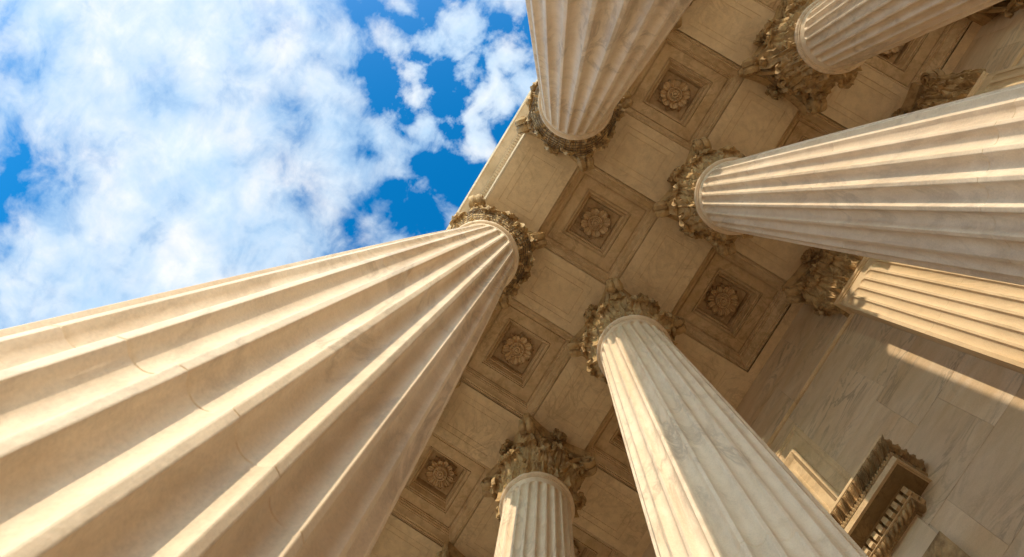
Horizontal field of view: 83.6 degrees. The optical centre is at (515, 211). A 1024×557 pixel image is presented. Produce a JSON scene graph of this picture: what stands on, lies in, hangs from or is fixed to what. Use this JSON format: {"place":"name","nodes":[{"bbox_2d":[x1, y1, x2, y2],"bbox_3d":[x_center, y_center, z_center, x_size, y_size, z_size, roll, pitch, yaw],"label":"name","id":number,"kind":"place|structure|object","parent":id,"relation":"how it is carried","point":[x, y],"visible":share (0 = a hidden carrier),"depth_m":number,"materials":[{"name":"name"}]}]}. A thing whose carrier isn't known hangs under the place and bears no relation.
{"place":"outdoors","nodes":[
{"label":"outdoors","id":0,"kind":"place"},
{"bbox_2d":[0,0,536,329],"label":"sky","id":1,"kind":"structure","parent":0,"point":[148,147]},
{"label":"portico floor","id":2,"kind":"structure","parent":0,"visible":0},
{"bbox_2d":[0,193,546,556],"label":"column","id":3,"kind":"structure","parent":2,"relation":"on","point":[295,409],"depth_m":1.90,"materials":[{"name":"stone"}]},
{"bbox_2d":[452,208,532,296],"bbox_3d":[-0.683,0.998,13.265,1.994,1.676,1.990,31,-87,3],"label":"column capital","id":4,"kind":"object","parent":3,"relation":"attached to","point":[520,259],"visible":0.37,"depth_m":12.83,"materials":[{"name":"beige stone"}]},
{"bbox_2d":[436,379,460,424],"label":"column","id":5,"kind":"structure","parent":2,"relation":"on","point":[458,384],"depth_m":13.81,"materials":[{"name":"stone"}]},
{"bbox_2d":[435,541,464,556],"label":"column","id":6,"kind":"structure","parent":2,"relation":"on","point":[449,549],"depth_m":14.41,"materials":[{"name":"stone"}]},
{"bbox_2d":[480,412,596,556],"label":"column","id":7,"kind":"structure","parent":2,"relation":"on","point":[538,473],"depth_m":12.27,"materials":[{"name":"stone"}]},
{"bbox_2d":[515,0,691,171],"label":"column","id":8,"kind":"structure","parent":2,"relation":"on","point":[592,58],"depth_m":6.05,"materials":[{"name":"stone"}]},
{"bbox_2d":[528,85,619,158],"bbox_3d":[1.345,-2.328,13.090,1.994,1.676,1.990,31,-87,3],"label":"column capital","id":9,"kind":"object","parent":8,"relation":"attached to","point":[575,142],"visible":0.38,"depth_m":12.72,"materials":[{"name":"beige stone"}]},
{"bbox_2d":[670,0,694,32],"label":"column","id":10,"kind":"structure","parent":2,"relation":"on","point":[678,24],"depth_m":13.39,"materials":[{"name":"stone"}]},
{"bbox_2d":[567,277,867,556],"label":"column","id":11,"kind":"structure","parent":2,"relation":"on","point":[714,475],"depth_m":5.91,"materials":[{"name":"stone"}]},
{"bbox_2d":[642,9,1023,556],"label":"wall","id":12,"kind":"structure","parent":2,"relation":"on","point":[825,403],"depth_m":9.56,"materials":[{"name":"stone"}]},
{"bbox_2d":[369,0,981,556],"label":"portico ceiling","id":13,"kind":"structure","parent":12,"relation":"on","point":[599,224],"depth_m":14.37,"materials":[{"name":"stone"}]},
{"bbox_2d":[828,434,969,556],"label":"door surround","id":14,"kind":"object","parent":12,"relation":"attached to","point":[880,499],"visible":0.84,"depth_m":8.00,"materials":[{"name":"stone"}]},
{"bbox_2d":[781,247,1023,373],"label":"pilaster","id":15,"kind":"object","parent":12,"relation":"attached to","point":[981,318],"visible":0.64,"depth_m":9.64,"materials":[{"name":"stone"}]},
{"bbox_2d":[890,64,1023,117],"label":"pilaster","id":16,"kind":"object","parent":12,"relation":"attached to","point":[932,88],"visible":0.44,"depth_m":12.23,"materials":[{"name":"stone"}]},
{"bbox_2d":[967,0,1023,25],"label":"pilaster","id":17,"kind":"object","parent":12,"relation":"attached to","point":[985,16],"visible":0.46,"depth_m":12.95,"materials":[{"name":"stone"}]},
{"bbox_2d":[652,83,1023,284],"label":"column","id":18,"kind":"structure","parent":2,"relation":"on","point":[940,187],"depth_m":5.39,"materials":[{"name":"stone"}]},
{"bbox_2d":[737,0,1003,114],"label":"column","id":19,"kind":"structure","parent":2,"relation":"on","point":[805,57],"depth_m":11.39,"materials":[{"name":"stone"}]},
{"bbox_3d":[-9.266,14.461,7.211,2.309,15.923,2.272,31,-87,3],"label":"column","id":20,"kind":"object","parent":2,"relation":"on","visible":0},
{"bbox_2d":[446,80,537,229],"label":"entablature","id":21,"kind":"structure","parent":20,"relation":"on","point":[498,161],"depth_m":16.93,"materials":[{"name":"stone"}]}
]}

